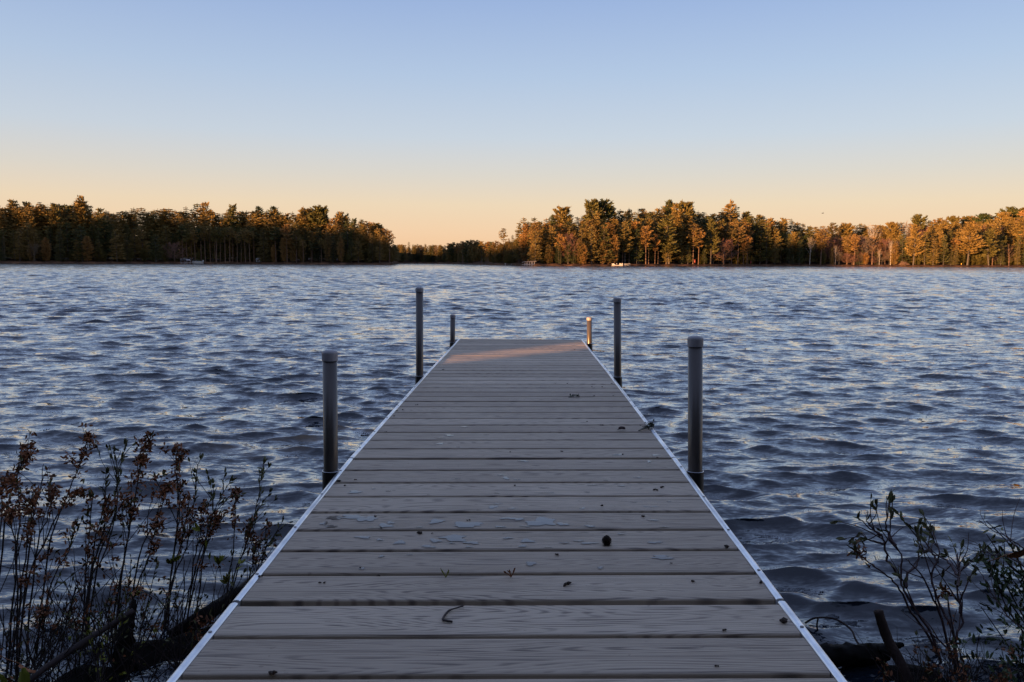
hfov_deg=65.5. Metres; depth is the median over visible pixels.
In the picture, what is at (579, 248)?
cedar tree
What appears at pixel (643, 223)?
hemlock tree
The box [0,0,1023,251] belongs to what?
sky
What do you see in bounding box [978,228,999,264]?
white pine tree
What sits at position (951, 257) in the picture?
spruce tree
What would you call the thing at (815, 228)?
hemlock tree
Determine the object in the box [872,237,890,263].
maple tree
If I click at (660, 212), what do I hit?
white pine tree
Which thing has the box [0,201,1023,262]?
forest
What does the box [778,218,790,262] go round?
white pine tree
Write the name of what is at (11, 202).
white pine tree
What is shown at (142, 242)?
hemlock tree
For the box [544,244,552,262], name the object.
cedar tree
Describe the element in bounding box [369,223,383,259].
white pine tree
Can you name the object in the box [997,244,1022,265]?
dead tree
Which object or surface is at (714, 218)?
white pine tree
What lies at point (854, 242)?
red pine tree
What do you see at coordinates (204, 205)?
white pine tree
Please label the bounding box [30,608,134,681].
fallen branch
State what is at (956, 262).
spruce tree
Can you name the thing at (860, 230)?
hemlock tree
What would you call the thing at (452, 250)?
white pine tree
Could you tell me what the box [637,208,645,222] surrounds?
hemlock tree
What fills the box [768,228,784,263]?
white pine tree
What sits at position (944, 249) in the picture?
hemlock tree
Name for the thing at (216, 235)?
young pine tree
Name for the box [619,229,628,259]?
hemlock tree
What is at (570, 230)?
red pine tree
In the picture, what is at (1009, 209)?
white pine tree
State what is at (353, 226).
spruce tree
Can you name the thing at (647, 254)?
hemlock tree
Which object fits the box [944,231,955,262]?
hemlock tree
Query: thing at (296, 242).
red pine tree
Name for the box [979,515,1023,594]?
evergreen shrub
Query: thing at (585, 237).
cedar tree
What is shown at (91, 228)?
hemlock tree
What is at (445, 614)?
curved twig
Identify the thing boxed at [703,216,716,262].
hemlock tree
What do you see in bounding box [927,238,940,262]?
hemlock tree
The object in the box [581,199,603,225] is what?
white pine tree
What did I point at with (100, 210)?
white pine tree
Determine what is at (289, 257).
spruce tree
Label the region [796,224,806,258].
hemlock tree
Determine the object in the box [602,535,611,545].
pine cone
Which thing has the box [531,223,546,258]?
hemlock tree
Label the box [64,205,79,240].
white pine tree
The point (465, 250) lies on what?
white pine tree
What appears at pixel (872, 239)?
red pine tree
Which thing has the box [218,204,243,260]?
white pine tree
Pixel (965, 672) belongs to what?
twig thicket
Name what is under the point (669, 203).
white pine tree
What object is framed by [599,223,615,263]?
red pine tree
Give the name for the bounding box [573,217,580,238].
hemlock tree
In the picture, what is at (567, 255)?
hemlock tree
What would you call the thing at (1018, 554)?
leaf
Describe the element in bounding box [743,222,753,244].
red pine tree
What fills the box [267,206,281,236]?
white pine tree
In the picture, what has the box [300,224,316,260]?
hemlock tree
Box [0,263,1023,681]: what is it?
water
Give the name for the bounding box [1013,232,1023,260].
hemlock tree
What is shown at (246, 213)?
spruce tree
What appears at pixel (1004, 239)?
white pine tree
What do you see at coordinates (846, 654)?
log
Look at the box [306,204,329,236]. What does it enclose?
white pine tree
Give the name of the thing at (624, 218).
spruce tree
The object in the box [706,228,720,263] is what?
hemlock tree
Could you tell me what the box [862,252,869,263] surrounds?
cedar tree
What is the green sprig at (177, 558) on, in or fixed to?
on the twig thicket at (110, 617)
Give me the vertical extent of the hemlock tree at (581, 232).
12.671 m
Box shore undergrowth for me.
[0,246,1023,264]
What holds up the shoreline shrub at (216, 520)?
in the water
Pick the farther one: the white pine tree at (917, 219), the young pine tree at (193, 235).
the white pine tree at (917, 219)
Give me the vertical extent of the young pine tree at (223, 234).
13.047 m
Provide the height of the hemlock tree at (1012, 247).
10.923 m
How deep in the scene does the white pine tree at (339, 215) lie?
299.23 m
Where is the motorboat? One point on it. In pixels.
(198, 262)
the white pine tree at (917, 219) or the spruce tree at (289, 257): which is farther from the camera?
the white pine tree at (917, 219)
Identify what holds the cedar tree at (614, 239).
on the shore
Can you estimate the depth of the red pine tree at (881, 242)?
315.64 m
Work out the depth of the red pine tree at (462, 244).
366.62 m
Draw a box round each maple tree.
[161,241,185,261]
[561,232,578,263]
[712,237,736,264]
[812,235,838,259]
[825,236,844,257]
[837,236,868,264]
[838,253,854,262]
[845,254,864,264]
[859,243,874,258]
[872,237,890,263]
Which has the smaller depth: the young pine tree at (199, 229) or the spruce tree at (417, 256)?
the young pine tree at (199, 229)
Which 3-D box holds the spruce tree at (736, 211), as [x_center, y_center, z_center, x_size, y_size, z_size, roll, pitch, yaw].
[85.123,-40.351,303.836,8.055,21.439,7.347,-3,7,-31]
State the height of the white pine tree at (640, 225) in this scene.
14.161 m
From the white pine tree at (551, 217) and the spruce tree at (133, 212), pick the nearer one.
the white pine tree at (551, 217)
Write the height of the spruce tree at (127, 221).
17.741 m
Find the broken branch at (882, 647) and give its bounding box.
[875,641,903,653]
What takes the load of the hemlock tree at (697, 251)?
on the shore
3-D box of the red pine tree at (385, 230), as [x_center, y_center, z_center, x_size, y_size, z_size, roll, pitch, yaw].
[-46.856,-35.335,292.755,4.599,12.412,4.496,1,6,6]
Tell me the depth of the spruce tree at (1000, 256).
316.71 m
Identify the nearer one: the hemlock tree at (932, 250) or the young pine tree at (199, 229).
the young pine tree at (199, 229)
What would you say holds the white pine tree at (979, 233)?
on the shore
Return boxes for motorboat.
[192,260,203,263]
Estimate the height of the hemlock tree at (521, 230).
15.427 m
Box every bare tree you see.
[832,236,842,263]
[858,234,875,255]
[869,228,883,250]
[894,221,911,235]
[901,224,911,237]
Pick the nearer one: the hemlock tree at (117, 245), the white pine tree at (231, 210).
the hemlock tree at (117, 245)
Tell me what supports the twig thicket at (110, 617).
in the water
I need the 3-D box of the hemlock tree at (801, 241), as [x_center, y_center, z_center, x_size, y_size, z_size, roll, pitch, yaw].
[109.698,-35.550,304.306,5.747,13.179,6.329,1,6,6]
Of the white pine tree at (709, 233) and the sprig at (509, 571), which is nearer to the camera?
the sprig at (509, 571)
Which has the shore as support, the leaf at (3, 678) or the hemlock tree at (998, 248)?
the hemlock tree at (998, 248)
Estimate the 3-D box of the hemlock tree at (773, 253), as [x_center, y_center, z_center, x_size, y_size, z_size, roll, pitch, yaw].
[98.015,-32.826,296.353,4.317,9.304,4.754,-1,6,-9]
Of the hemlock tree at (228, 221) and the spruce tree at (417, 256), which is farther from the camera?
the spruce tree at (417, 256)
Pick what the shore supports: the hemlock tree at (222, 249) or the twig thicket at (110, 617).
the hemlock tree at (222, 249)
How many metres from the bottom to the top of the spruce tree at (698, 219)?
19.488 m
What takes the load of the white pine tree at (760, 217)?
on the shore
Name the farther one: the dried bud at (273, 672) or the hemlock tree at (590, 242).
the hemlock tree at (590, 242)
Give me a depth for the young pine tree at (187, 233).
280.49 m
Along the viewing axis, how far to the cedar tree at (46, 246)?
257.16 m
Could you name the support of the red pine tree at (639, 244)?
on the shore
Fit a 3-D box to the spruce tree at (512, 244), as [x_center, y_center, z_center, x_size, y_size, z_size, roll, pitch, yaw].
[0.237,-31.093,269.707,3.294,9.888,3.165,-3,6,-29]
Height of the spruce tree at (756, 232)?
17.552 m
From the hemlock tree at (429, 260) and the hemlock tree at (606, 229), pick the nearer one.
the hemlock tree at (606, 229)
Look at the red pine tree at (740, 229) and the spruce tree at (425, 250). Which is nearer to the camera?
the red pine tree at (740, 229)
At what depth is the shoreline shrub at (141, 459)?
2.46 m
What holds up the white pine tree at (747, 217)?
on the shore
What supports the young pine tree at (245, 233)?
on the shore
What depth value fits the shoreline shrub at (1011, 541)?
2.38 m
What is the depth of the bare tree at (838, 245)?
314.02 m
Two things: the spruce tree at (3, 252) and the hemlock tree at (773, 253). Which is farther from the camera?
the hemlock tree at (773, 253)
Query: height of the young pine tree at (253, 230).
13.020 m
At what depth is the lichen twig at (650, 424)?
3.47 m
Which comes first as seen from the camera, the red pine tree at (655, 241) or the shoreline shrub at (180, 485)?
the shoreline shrub at (180, 485)
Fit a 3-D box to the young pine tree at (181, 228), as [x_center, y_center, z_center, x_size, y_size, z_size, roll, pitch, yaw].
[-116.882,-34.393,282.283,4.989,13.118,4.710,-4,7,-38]
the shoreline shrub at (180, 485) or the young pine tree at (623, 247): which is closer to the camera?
the shoreline shrub at (180, 485)
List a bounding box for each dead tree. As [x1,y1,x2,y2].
[862,242,878,264]
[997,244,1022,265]
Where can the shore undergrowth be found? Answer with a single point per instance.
(975, 259)
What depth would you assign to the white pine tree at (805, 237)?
305.42 m
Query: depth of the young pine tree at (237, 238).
285.72 m
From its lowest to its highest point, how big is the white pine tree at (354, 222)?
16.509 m
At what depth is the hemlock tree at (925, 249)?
305.29 m
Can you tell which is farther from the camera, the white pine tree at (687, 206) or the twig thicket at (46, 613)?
the white pine tree at (687, 206)
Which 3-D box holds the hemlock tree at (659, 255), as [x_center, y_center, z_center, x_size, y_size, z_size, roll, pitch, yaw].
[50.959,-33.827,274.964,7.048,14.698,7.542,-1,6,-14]
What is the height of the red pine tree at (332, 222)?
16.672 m
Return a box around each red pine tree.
[279,224,293,261]
[291,234,300,262]
[324,218,339,240]
[381,228,390,238]
[384,230,395,262]
[458,241,464,262]
[491,241,499,251]
[553,223,566,242]
[554,233,567,263]
[559,224,574,263]
[579,219,597,262]
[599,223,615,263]
[627,221,643,262]
[634,236,643,251]
[639,225,653,263]
[651,234,660,250]
[685,223,703,263]
[694,228,705,264]
[718,225,731,263]
[727,228,737,263]
[731,222,744,264]
[739,238,748,264]
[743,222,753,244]
[745,234,752,264]
[762,221,779,262]
[814,229,830,264]
[827,222,840,242]
[842,236,852,264]
[850,234,860,259]
[868,236,876,257]
[875,240,883,263]
[949,237,960,258]
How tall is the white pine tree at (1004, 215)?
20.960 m
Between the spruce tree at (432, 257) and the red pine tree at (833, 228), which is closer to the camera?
the red pine tree at (833, 228)
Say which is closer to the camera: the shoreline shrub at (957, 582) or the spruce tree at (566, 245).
the shoreline shrub at (957, 582)
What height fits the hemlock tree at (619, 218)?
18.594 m
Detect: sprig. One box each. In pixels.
[131,554,181,627]
[191,522,227,631]
[220,558,245,611]
[504,568,514,576]
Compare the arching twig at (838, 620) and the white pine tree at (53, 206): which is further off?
the white pine tree at (53, 206)
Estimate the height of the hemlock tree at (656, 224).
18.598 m
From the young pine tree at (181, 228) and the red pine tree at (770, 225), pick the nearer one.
the young pine tree at (181, 228)
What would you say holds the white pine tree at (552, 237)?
on the shore
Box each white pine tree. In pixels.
[3,199,18,233]
[19,201,32,209]
[43,202,69,249]
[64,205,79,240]
[67,195,93,237]
[76,204,103,234]
[86,207,110,244]
[195,201,219,259]
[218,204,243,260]
[253,206,266,236]
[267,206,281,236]
[297,207,312,260]
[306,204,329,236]
[334,211,348,232]
[348,218,358,247]
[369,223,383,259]
[448,242,456,260]
[461,240,468,262]
[476,241,484,261]
[539,227,547,252]
[542,225,560,260]
[544,215,556,237]
[552,205,573,230]
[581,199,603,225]
[594,198,615,225]
[616,221,634,262]
[632,223,648,263]
[651,208,666,261]
[651,214,680,263]
[661,199,674,215]
[668,203,685,261]
[675,200,697,219]
[700,218,721,263]
[708,213,717,225]
[723,199,736,261]
[742,211,755,237]
[753,214,767,242]
[762,228,773,249]
[766,218,776,261]
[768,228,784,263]
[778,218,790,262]
[778,232,787,263]
[784,232,801,262]
[785,234,794,263]
[800,235,814,263]
[839,222,854,240]
[882,222,898,261]
[903,223,926,264]
[910,214,927,232]
[916,235,928,256]
[930,232,948,263]
[942,215,961,228]
[954,221,986,264]
[961,215,974,225]
[961,216,969,225]
[972,213,992,224]
[974,232,983,253]
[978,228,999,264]
[994,212,1012,224]
[998,235,1009,256]
[999,206,1018,219]
[1011,209,1019,220]
[1013,207,1023,220]
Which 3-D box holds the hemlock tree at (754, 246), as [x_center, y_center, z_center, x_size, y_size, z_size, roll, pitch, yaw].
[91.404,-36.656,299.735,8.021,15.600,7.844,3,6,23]
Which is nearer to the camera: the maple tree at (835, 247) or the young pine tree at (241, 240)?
the young pine tree at (241, 240)
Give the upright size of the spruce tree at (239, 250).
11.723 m
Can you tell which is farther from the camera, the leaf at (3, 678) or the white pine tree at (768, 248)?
the white pine tree at (768, 248)
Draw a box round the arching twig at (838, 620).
[805,616,858,643]
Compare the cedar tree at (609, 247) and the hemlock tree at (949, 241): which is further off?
the hemlock tree at (949, 241)
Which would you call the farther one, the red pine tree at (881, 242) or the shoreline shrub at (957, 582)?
the red pine tree at (881, 242)
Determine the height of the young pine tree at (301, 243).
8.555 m
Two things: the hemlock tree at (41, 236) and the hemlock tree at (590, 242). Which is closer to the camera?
the hemlock tree at (590, 242)
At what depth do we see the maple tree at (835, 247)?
311.44 m
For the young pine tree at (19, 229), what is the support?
on the shore
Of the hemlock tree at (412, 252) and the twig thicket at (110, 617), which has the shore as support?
the hemlock tree at (412, 252)
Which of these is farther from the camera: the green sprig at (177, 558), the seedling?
the green sprig at (177, 558)
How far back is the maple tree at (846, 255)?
305.35 m
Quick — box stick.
[873,609,912,681]
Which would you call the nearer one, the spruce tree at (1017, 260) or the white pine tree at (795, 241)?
the white pine tree at (795, 241)
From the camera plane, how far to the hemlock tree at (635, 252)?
261.99 m
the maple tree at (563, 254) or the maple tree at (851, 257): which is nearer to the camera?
the maple tree at (563, 254)
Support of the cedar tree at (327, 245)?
on the shore
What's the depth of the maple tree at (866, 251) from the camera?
315.46 m
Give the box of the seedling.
[68,611,157,681]
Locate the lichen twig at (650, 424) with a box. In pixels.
[638,419,653,430]
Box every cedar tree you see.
[25,241,36,259]
[39,237,51,261]
[81,236,94,261]
[270,246,276,261]
[279,237,288,261]
[298,244,306,261]
[323,231,330,262]
[336,235,344,261]
[518,224,530,260]
[528,222,542,261]
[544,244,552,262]
[547,248,553,262]
[575,238,584,263]
[579,244,588,262]
[581,225,591,262]
[585,224,600,260]
[599,240,607,263]
[606,245,612,262]
[610,234,619,261]
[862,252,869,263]
[889,243,901,263]
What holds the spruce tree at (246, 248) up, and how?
on the shore
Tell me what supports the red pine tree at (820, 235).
on the shore
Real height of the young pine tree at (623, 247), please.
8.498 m
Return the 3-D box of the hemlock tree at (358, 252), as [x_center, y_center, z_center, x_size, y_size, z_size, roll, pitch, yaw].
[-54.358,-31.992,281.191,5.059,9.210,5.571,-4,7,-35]
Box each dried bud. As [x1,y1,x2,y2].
[268,670,276,674]
[779,617,787,623]
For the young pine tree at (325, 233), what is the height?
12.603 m
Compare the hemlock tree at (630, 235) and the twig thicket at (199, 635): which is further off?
the hemlock tree at (630, 235)
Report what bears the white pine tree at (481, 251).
on the shore
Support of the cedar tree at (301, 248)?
on the shore
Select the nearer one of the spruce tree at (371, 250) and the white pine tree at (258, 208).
the spruce tree at (371, 250)
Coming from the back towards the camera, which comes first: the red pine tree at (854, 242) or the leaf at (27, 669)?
the red pine tree at (854, 242)
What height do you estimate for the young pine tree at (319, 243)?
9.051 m
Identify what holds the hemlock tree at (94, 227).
on the shore
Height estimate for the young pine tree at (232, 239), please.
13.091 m
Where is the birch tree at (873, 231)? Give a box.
[868,224,880,240]
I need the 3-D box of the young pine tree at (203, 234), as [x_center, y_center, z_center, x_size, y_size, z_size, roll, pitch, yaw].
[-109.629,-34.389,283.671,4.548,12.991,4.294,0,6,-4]
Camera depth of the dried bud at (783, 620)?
1.64 m
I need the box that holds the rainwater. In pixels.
[320,426,672,569]
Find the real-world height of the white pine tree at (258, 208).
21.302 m
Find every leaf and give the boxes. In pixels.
[0,655,35,672]
[0,674,7,681]
[18,668,29,681]
[988,549,1023,561]
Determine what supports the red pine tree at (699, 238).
on the shore
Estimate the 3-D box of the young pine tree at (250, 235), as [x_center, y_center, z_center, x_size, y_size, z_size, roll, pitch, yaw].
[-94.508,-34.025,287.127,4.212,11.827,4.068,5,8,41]
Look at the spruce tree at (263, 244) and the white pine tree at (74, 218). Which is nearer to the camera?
the white pine tree at (74, 218)
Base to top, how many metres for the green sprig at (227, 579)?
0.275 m
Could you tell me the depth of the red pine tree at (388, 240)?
277.95 m
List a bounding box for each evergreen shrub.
[951,603,1023,681]
[965,541,1023,632]
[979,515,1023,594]
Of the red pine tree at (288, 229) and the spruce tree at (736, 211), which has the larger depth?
the spruce tree at (736, 211)
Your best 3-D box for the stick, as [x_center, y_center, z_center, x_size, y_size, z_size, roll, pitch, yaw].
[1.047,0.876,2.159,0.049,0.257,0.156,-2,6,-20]
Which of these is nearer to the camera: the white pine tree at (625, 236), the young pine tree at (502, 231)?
the white pine tree at (625, 236)
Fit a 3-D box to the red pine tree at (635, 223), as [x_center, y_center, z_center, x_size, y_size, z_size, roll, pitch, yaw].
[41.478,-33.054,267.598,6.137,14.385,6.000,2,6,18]
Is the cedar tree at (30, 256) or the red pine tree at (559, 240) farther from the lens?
the cedar tree at (30, 256)
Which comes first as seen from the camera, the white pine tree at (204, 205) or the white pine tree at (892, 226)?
the white pine tree at (204, 205)
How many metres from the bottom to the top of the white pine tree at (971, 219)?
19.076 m
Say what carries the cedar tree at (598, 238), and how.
on the shore
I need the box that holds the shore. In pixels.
[0,257,1023,266]
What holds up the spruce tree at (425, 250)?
on the shore
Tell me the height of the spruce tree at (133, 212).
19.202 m
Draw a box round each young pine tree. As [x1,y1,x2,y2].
[14,228,26,260]
[175,225,187,261]
[181,230,191,261]
[186,227,195,261]
[189,230,198,260]
[190,222,202,254]
[195,227,202,260]
[199,226,209,261]
[204,226,213,261]
[210,227,222,261]
[211,229,217,261]
[218,232,222,261]
[219,227,228,261]
[225,227,233,261]
[227,227,236,261]
[233,231,240,262]
[236,229,243,261]
[239,228,249,261]
[245,230,255,260]
[247,227,258,261]
[270,227,281,262]
[300,239,305,261]
[317,238,323,261]
[322,228,330,261]
[498,228,507,262]
[619,239,626,262]
[646,241,651,263]
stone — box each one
[126,639,179,670]
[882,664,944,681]
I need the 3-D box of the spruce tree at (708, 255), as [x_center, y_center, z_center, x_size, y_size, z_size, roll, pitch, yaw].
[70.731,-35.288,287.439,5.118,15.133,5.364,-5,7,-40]
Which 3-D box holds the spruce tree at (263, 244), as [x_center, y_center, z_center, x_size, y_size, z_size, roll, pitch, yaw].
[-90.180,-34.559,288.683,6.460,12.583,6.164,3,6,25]
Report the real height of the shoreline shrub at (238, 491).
0.820 m
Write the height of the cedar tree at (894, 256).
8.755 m
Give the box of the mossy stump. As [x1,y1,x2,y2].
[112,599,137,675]
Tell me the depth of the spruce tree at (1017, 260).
321.01 m
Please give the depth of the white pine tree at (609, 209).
265.64 m
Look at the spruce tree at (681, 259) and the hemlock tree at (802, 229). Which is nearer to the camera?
the spruce tree at (681, 259)
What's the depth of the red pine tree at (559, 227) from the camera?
254.88 m
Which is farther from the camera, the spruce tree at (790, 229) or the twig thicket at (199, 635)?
the spruce tree at (790, 229)
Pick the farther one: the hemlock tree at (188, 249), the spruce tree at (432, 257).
the spruce tree at (432, 257)
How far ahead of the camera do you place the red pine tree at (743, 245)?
287.95 m
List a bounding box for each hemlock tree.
[18,223,39,260]
[28,228,42,260]
[36,231,42,260]
[70,225,91,261]
[71,240,81,261]
[79,226,94,260]
[87,224,96,260]
[89,212,101,255]
[97,221,113,260]
[104,224,117,260]
[109,229,125,261]
[115,231,125,257]
[134,224,150,257]
[146,234,163,261]
[147,211,160,247]
[167,233,179,255]
[181,222,195,258]
[191,204,205,247]
[206,237,219,261]
[215,213,236,260]
[217,229,228,260]
[288,223,301,258]
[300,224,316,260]
[337,220,357,257]
[347,241,355,262]
[353,238,363,262]
[354,224,367,260]
[375,234,384,262]
[402,245,408,261]
[410,245,416,259]
[426,245,431,261]
[510,217,526,261]
[512,223,523,262]
[522,217,544,262]
[527,231,543,262]
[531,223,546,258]
[562,242,572,261]
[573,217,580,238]
[573,224,587,263]
[585,225,598,263]
[594,224,613,264]
[597,228,606,262]
[616,209,624,261]
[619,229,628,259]
[625,223,635,262]
[629,228,643,263]
[630,212,639,222]
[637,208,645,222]
[639,217,651,262]
[641,237,654,262]
[645,213,659,257]
[651,212,659,261]
[653,223,665,262]
[659,237,671,263]
[684,243,690,260]
[695,230,702,262]
[701,247,705,261]
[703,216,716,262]
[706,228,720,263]
[715,213,726,261]
[716,219,730,262]
[722,222,738,262]
[726,227,736,259]
[730,224,746,261]
[748,214,755,262]
[749,224,759,259]
[753,230,767,263]
[757,219,770,262]
[758,222,775,263]
[769,241,779,264]
[793,241,803,262]
[794,222,801,239]
[794,231,806,264]
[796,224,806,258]
[805,226,813,262]
[805,238,815,262]
[808,227,817,262]
[852,224,864,254]
[896,234,910,261]
[916,232,932,264]
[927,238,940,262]
[928,235,939,260]
[937,234,948,264]
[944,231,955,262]
[956,234,969,260]
[992,234,1005,263]
[1004,238,1014,260]
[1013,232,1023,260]
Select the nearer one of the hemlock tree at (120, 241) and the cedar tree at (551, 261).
the cedar tree at (551, 261)
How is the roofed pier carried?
in the water
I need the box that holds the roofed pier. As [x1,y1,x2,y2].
[522,261,534,265]
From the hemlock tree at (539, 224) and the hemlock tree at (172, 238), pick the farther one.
the hemlock tree at (172, 238)
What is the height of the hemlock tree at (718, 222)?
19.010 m
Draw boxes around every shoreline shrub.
[0,422,100,668]
[0,429,69,681]
[0,439,165,677]
[18,431,194,657]
[126,442,222,635]
[135,467,245,643]
[193,456,278,592]
[228,515,292,582]
[830,488,950,661]
[903,509,1005,678]
[959,498,1023,632]
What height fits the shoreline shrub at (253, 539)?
0.680 m
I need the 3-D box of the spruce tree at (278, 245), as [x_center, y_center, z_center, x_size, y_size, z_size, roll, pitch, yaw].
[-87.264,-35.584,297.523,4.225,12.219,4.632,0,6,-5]
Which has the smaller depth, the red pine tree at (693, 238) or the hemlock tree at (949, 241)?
the red pine tree at (693, 238)
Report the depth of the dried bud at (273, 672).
1.44 m
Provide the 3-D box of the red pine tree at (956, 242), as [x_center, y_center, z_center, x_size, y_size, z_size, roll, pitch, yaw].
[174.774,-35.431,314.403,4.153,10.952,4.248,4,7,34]
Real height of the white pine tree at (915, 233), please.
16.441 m
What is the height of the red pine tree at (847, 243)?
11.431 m
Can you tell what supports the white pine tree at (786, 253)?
on the shore
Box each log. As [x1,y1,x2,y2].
[167,573,254,637]
[820,642,890,667]
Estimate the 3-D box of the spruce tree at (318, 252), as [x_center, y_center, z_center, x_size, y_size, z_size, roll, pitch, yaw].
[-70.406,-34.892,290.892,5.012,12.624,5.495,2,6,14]
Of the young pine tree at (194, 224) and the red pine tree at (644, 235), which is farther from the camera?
the young pine tree at (194, 224)
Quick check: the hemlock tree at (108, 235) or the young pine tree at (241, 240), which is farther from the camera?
the young pine tree at (241, 240)
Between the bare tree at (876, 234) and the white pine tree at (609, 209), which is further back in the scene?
the bare tree at (876, 234)
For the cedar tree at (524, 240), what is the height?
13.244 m
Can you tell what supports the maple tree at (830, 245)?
on the shore
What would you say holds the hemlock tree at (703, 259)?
on the shore
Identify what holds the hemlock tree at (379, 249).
on the shore
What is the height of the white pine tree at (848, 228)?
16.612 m
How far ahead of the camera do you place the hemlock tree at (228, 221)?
294.80 m
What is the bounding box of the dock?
[166,287,846,681]
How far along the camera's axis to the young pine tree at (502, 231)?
283.34 m
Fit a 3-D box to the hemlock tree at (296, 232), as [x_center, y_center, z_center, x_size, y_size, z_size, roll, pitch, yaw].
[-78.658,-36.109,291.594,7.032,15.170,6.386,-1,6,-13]
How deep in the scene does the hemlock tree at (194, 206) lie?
300.62 m
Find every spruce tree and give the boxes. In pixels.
[0,241,6,261]
[47,228,56,260]
[124,211,133,245]
[127,208,140,260]
[235,231,242,261]
[242,238,252,260]
[243,211,250,258]
[256,229,271,261]
[276,229,281,260]
[286,222,292,261]
[312,228,325,261]
[329,237,337,261]
[350,224,357,261]
[366,235,378,262]
[407,242,411,260]
[414,244,419,260]
[422,246,426,261]
[431,245,435,261]
[508,235,516,261]
[552,224,563,260]
[554,241,561,263]
[557,225,565,262]
[561,222,574,262]
[571,249,575,263]
[621,211,629,262]
[679,248,683,263]
[696,212,700,226]
[705,227,714,262]
[731,207,741,224]
[749,218,764,263]
[782,236,796,263]
[787,219,792,256]
[811,244,821,263]
[829,248,833,263]
[947,245,953,264]
[953,244,959,264]
[996,241,1004,264]
[1014,240,1020,264]
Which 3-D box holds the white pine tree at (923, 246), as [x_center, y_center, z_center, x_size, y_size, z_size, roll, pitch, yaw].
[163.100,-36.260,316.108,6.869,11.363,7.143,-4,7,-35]
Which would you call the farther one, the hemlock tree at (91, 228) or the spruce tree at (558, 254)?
the hemlock tree at (91, 228)
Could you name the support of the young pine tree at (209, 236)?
on the shore
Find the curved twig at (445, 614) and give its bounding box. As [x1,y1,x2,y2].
[442,605,463,622]
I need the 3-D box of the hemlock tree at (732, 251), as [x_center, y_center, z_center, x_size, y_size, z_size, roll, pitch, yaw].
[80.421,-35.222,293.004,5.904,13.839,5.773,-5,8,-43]
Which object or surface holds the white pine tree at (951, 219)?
on the shore
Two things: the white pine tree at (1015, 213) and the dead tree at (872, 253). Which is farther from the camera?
the white pine tree at (1015, 213)
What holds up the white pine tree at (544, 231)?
on the shore
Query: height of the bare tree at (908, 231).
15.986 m
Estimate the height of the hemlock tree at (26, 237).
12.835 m
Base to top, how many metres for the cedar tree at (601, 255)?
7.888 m
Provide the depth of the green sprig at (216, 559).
2.48 m
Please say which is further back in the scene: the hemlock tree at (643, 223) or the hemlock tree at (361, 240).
the hemlock tree at (361, 240)
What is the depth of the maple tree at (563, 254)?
248.82 m
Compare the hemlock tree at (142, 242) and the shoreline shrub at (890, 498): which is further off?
the hemlock tree at (142, 242)
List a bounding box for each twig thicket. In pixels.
[0,554,217,681]
[0,556,149,681]
[106,550,265,681]
[855,624,1023,681]
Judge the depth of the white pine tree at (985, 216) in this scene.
360.87 m
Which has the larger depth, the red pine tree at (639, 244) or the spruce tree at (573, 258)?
the red pine tree at (639, 244)
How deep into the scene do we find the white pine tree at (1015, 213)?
371.69 m
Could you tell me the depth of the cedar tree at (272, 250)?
288.81 m
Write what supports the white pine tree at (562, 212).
on the shore
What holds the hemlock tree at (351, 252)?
on the shore
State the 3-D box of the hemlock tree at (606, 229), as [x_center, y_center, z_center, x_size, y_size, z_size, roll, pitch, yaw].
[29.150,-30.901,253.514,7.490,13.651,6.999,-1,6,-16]
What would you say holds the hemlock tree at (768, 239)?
on the shore
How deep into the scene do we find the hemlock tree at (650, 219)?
273.97 m
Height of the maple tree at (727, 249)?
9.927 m
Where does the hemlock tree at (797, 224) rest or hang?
on the shore
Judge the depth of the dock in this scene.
1.99 m
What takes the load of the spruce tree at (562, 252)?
on the shore
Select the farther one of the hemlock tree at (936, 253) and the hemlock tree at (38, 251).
the hemlock tree at (936, 253)
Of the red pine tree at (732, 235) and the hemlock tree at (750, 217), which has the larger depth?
the hemlock tree at (750, 217)
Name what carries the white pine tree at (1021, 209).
on the shore
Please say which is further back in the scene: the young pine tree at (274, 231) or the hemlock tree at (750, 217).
the hemlock tree at (750, 217)
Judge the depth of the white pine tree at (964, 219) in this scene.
364.47 m
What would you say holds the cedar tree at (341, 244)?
on the shore
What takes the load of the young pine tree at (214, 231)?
on the shore
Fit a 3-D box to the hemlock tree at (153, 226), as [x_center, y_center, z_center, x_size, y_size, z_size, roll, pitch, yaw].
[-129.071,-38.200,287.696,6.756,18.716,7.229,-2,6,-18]
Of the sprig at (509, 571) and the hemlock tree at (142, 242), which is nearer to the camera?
the sprig at (509, 571)
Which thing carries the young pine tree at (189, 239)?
on the shore
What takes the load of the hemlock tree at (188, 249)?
on the shore
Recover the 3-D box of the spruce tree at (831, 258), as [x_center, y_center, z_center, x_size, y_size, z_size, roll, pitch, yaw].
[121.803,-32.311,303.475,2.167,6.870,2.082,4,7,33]
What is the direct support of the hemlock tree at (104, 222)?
on the shore
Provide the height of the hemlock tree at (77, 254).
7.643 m
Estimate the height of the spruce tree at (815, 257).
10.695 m
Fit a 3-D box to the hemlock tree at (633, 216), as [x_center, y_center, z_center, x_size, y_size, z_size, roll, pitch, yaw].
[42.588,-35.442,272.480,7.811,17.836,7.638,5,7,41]
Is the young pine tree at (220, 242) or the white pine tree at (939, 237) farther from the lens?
the white pine tree at (939, 237)
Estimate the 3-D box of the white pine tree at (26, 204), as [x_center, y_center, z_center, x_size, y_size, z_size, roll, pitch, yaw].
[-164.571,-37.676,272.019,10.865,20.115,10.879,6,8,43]
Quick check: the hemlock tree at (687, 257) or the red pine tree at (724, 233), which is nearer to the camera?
the hemlock tree at (687, 257)
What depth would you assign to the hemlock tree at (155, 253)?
271.96 m
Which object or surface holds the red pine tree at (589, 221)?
on the shore

